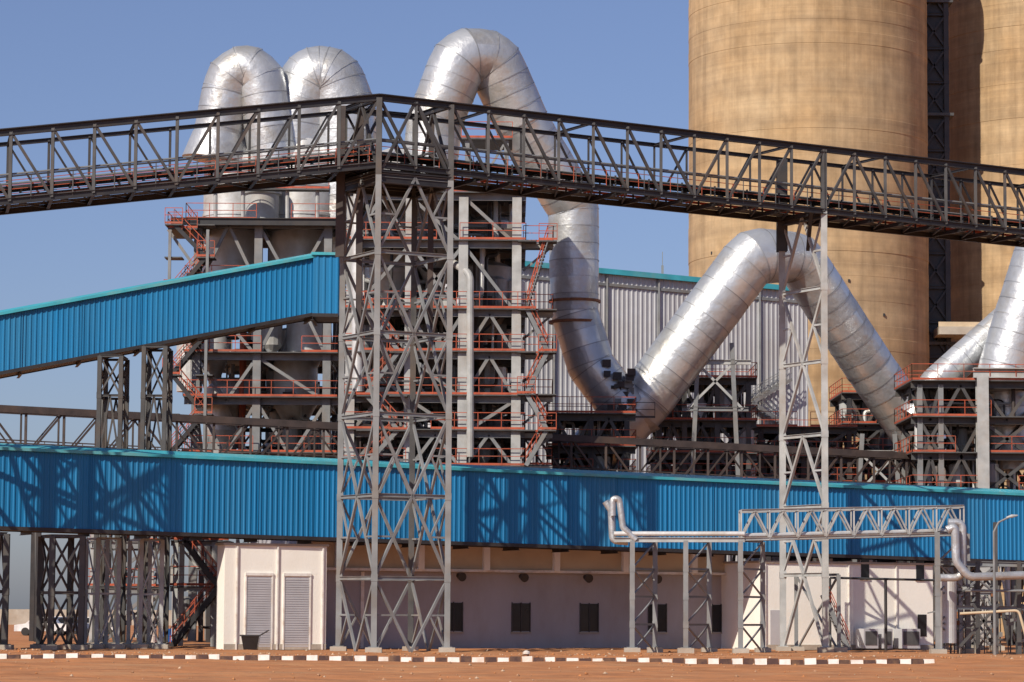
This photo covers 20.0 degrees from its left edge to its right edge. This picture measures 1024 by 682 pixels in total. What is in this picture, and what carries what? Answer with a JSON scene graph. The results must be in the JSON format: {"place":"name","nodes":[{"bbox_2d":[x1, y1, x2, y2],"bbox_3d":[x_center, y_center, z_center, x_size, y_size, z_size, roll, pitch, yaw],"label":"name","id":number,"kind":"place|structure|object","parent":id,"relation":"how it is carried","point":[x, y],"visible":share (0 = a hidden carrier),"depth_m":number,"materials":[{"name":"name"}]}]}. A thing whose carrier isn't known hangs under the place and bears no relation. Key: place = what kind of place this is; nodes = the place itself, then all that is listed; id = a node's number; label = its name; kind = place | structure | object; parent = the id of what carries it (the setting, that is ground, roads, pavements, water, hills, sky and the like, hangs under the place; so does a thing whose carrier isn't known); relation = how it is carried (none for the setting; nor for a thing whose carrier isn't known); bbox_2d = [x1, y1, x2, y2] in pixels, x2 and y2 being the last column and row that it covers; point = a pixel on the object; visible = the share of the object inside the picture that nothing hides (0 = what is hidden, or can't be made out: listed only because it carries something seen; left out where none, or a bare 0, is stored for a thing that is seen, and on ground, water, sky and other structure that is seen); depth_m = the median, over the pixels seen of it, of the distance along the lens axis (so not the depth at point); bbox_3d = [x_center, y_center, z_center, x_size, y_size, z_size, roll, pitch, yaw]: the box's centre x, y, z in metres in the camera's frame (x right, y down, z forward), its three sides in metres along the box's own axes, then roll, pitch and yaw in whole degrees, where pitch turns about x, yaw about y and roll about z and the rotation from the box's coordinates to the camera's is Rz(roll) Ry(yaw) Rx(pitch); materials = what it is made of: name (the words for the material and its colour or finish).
{"place":"outdoors","nodes":[
{"label":"outdoors","id":0,"kind":"place"},
{"bbox_2d":[0,609,204,625],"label":"perimeter wall","id":1,"kind":"structure","parent":0,"point":[18,616],"depth_m":418.10,"materials":[{"name":"concrete"}]},
{"bbox_2d":[162,137,344,640],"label":"filter tower","id":2,"kind":"structure","parent":0,"point":[233,229],"depth_m":203.24,"materials":[{"name":"grey metal"}]},
{"bbox_2d":[182,45,294,162],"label":"gooseneck duct","id":3,"kind":"object","parent":2,"relation":"on","point":[244,75],"visible":0.81,"depth_m":205.93,"materials":[{"name":"metal"}]},
{"bbox_2d":[265,46,375,278],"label":"gooseneck duct","id":4,"kind":"object","parent":2,"relation":"attached to","point":[316,72],"visible":0.38,"depth_m":207.37,"materials":[{"name":"metal"}]},
{"bbox_2d":[0,0,688,609],"label":"sky","id":5,"kind":"structure","parent":0,"point":[62,61],"materials":[{"name":"blue"}]},
{"bbox_2d":[0,625,1023,681],"bbox_3d":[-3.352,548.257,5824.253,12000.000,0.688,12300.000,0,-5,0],"label":"ground","id":6,"kind":"structure","parent":0,"point":[1001,668],"depth_m":107.66,"materials":[{"name":"brown soil"}]},
{"bbox_2d":[0,532,13,649],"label":"gallery support trestle","id":7,"kind":"object","parent":6,"relation":"on","point":[5,553],"visible":0.94,"depth_m":149.50,"materials":[{"name":"metal"}]},
{"bbox_2d":[14,617,65,635],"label":"parked car","id":8,"kind":"object","parent":6,"relation":"on","point":[23,629],"visible":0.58,"depth_m":233.85,"materials":[{"name":"white metal"}]},
{"bbox_2d":[30,534,89,649],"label":"gallery support trestle","id":9,"kind":"object","parent":6,"relation":"on","point":[71,615],"visible":0.94,"depth_m":151.36,"materials":[{"name":"metal"}]},
{"bbox_2d":[54,617,88,634],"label":"parked car","id":10,"kind":"object","parent":6,"relation":"on","point":[60,619],"visible":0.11,"depth_m":238.87,"materials":[{"name":"grey metal"}]},
{"bbox_2d":[74,617,112,634],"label":"parked car","id":11,"kind":"object","parent":6,"relation":"on","point":[88,622],"visible":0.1,"depth_m":248.77,"materials":[{"name":"white metal"}]},
{"bbox_2d":[84,537,126,648],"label":"gallery support trestle","id":12,"kind":"object","parent":6,"relation":"on","point":[97,632],"visible":0.89,"depth_m":154.64,"materials":[{"name":"metal"}]},
{"bbox_2d":[87,534,164,641],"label":"trestle","id":13,"kind":"object","parent":6,"relation":"on","point":[134,585],"visible":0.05,"depth_m":185.41,"materials":[{"name":"metal"}]},
{"bbox_2d":[88,345,172,643],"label":"gallery support trestle","id":14,"kind":"object","parent":6,"relation":"on","point":[106,398],"visible":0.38,"depth_m":164.05,"materials":[{"name":"metal"}]},
{"bbox_2d":[0,252,339,378],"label":"inclined conveyor gallery","id":15,"kind":"object","parent":14,"relation":"on","point":[77,331],"visible":0.94,"depth_m":165.10,"materials":[{"name":"metal"}]},
{"bbox_2d":[122,539,169,648],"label":"gallery support trestle","id":16,"kind":"object","parent":6,"relation":"on","point":[139,625],"visible":0.86,"depth_m":155.72,"materials":[{"name":"metal"}]},
{"bbox_2d":[151,629,156,642],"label":"oil drum","id":17,"kind":"object","parent":6,"relation":"on","point":[153,640],"visible":0.22,"depth_m":183.80,"materials":[{"name":"white paint"}]},
{"bbox_2d":[163,629,169,641],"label":"oil drum","id":18,"kind":"object","parent":6,"relation":"on","point":[168,635],"visible":0.14,"depth_m":183.78,"materials":[{"name":"blue metal"}]},
{"bbox_2d":[169,450,233,646],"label":"access stair tower","id":19,"kind":"structure","parent":6,"relation":"on","point":[184,620],"depth_m":165.29,"materials":[{"name":"metal"}]},
{"bbox_2d":[240,630,269,649],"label":"waste bin","id":20,"kind":"object","parent":6,"relation":"on","point":[250,642],"visible":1,"depth_m":153.32,"materials":[{"name":"black metal"}]},
{"bbox_2d":[330,95,454,652],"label":"conveyor support tower","id":21,"kind":"structure","parent":6,"relation":"on","point":[378,182],"depth_m":151.01,"materials":[{"name":"metal"}]},
{"bbox_2d":[344,121,557,467],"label":"preheater tower","id":22,"kind":"structure","parent":6,"relation":"on","point":[492,309],"depth_m":193.13,"materials":[{"name":"metal"}]},
{"bbox_2d":[0,653,933,664],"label":"painted kerb","id":23,"kind":"structure","parent":6,"relation":"on","point":[771,661],"depth_m":121.31,"materials":[{"name":"paint"}]},
{"bbox_2d":[0,405,1019,644],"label":"pipe and belt truss","id":24,"kind":"object","parent":6,"relation":"on","point":[328,427],"visible":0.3,"depth_m":193.51,"materials":[{"name":"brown metal"}]},
{"bbox_2d":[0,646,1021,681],"bbox_3d":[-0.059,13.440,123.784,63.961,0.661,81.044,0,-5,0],"label":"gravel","id":25,"kind":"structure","parent":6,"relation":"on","point":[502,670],"depth_m":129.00,"materials":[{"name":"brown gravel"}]},
{"bbox_2d":[523,650,529,655],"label":"marker post","id":26,"kind":"object","parent":6,"relation":"on","point":[526,652],"visible":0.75,"depth_m":123.20,"materials":[{"name":"white paint"}]},
{"bbox_2d":[215,540,933,649],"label":"walls","id":27,"kind":"structure","parent":6,"relation":"on","point":[554,599],"depth_m":168.21,"materials":[{"name":"beige paint"}]},
{"bbox_2d":[235,542,919,649],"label":"wall fittings","id":28,"kind":"object","parent":27,"relation":"attached to","point":[874,638],"depth_m":168.31,"materials":[{"name":"beige paint"}]},
{"bbox_2d":[244,559,926,649],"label":"openings","id":29,"kind":"object","parent":27,"relation":"in","point":[296,624],"visible":0.89,"depth_m":156.70,"materials":[{"name":"white paint"}]},
{"bbox_2d":[344,252,807,560],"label":"process hall","id":30,"kind":"structure","parent":6,"relation":"on","point":[637,310],"depth_m":250.12,"materials":[{"name":"grey metal"}]},
{"bbox_2d":[546,396,635,471],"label":"mill structure","id":31,"kind":"object","parent":6,"relation":"on","point":[586,423],"visible":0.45,"depth_m":200.18,"materials":[{"name":"metal"}]},
{"bbox_2d":[405,27,641,410],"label":"crossover duct","id":32,"kind":"object","parent":31,"relation":"on","point":[467,65],"visible":0.64,"depth_m":207.12,"materials":[{"name":"metal"}]},
{"bbox_2d":[591,359,654,462],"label":"duct damper","id":33,"kind":"object","parent":32,"relation":"attached to","point":[630,375],"visible":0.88,"depth_m":206.66,"materials":[{"name":"brown metal"}]},
{"bbox_2d":[646,362,757,560],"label":"mill structure","id":34,"kind":"object","parent":6,"relation":"on","point":[678,426],"visible":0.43,"depth_m":214.35,"materials":[{"name":"metal"}]},
{"bbox_2d":[603,496,975,653],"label":"pipe rack","id":35,"kind":"object","parent":6,"relation":"on","point":[632,538],"visible":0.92,"depth_m":155.25,"materials":[{"name":"metal"}]},
{"bbox_2d":[682,343,899,561],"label":"duct support frame","id":36,"kind":"object","parent":6,"relation":"on","point":[732,362],"visible":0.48,"depth_m":209.51,"materials":[{"name":"grey metal"}]},
{"bbox_2d":[564,228,946,484],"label":"diagonal duct","id":37,"kind":"object","parent":36,"relation":"on","point":[742,271],"visible":0.62,"depth_m":209.12,"materials":[{"name":"metal"}]},
{"bbox_2d":[751,411,857,561],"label":"mill structure","id":38,"kind":"object","parent":6,"relation":"on","point":[837,434],"visible":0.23,"depth_m":220.20,"materials":[{"name":"brown metal"}]},
{"bbox_2d":[688,0,928,562],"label":"concrete silo","id":39,"kind":"object","parent":6,"relation":"on","point":[851,74],"visible":0.41,"depth_m":292.73,"materials":[{"name":"concrete"}]},
{"bbox_2d":[775,149,846,652],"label":"conveyor support tower","id":40,"kind":"structure","parent":6,"relation":"on","point":[782,242],"depth_m":163.27,"materials":[{"name":"metal"}]},
{"bbox_2d":[345,93,1023,246],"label":"conveyor bridge","id":41,"kind":"structure","parent":40,"relation":"on","point":[900,223],"depth_m":160.73,"materials":[{"name":"metal"}]},
{"bbox_2d":[829,378,914,562],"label":"mill structure","id":42,"kind":"object","parent":6,"relation":"on","point":[846,403],"visible":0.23,"depth_m":226.60,"materials":[{"name":"metal"}]},
{"bbox_2d":[829,577,934,649],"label":"cable frame","id":43,"kind":"object","parent":6,"relation":"on","point":[885,604],"visible":0.52,"depth_m":169.65,"materials":[{"name":"metal"}]},
{"bbox_2d":[820,518,1023,653],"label":"pipe manifold","id":44,"kind":"object","parent":6,"relation":"on","point":[956,529],"visible":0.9,"depth_m":156.04,"materials":[{"name":"metal"}]},
{"bbox_2d":[927,0,955,408],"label":"silo lift shaft","id":45,"kind":"object","parent":6,"relation":"on","point":[939,116],"visible":0.3,"depth_m":303.31,"materials":[{"name":"grey metal"}]},
{"bbox_2d":[894,363,1023,645],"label":"bucket elevator structure","id":46,"kind":"object","parent":6,"relation":"on","point":[965,417],"visible":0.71,"depth_m":200.28,"materials":[{"name":"grey metal"}]},
{"bbox_2d":[901,309,994,424],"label":"exhaust duct","id":47,"kind":"object","parent":46,"relation":"attached to","point":[966,350],"visible":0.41,"depth_m":206.27,"materials":[{"name":"metal"}]},
{"bbox_2d":[978,218,1023,470],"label":"exhaust duct","id":48,"kind":"object","parent":46,"relation":"attached to","point":[1004,343],"visible":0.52,"depth_m":203.27,"materials":[{"name":"metal"}]},
{"bbox_2d":[934,565,1004,650],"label":"gallery support trestle","id":49,"kind":"object","parent":6,"relation":"on","point":[962,583],"visible":0.09,"depth_m":175.12,"materials":[{"name":"grey metal"}]},
{"bbox_2d":[0,443,1023,562],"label":"blue conveyor gallery","id":50,"kind":"object","parent":49,"relation":"on","point":[135,493],"visible":0.86,"depth_m":161.08,"materials":[{"name":"metal"}]},
{"bbox_2d":[948,0,1023,635],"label":"concrete silo","id":51,"kind":"object","parent":6,"relation":"on","point":[986,76],"visible":0.29,"depth_m":308.39,"materials":[{"name":"concrete"}]},
{"bbox_2d":[993,514,1017,654],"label":"street lamp","id":52,"kind":"object","parent":6,"relation":"on","point":[994,604],"visible":0.91,"depth_m":149.41,"materials":[{"name":"grey metal"}]},
{"bbox_2d":[933,322,978,451],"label":"silo platform","id":53,"kind":"structure","parent":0,"point":[955,330],"depth_m":297.68,"materials":[{"name":"beige concrete"}]},
{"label":"conveyor support tower","id":54,"kind":"object","parent":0,"visible":0},
{"bbox_2d":[0,93,380,214],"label":"conveyor bridge","id":55,"kind":"structure","parent":54,"relation":"on","point":[133,189],"depth_m":148.69,"materials":[{"name":"metal"}]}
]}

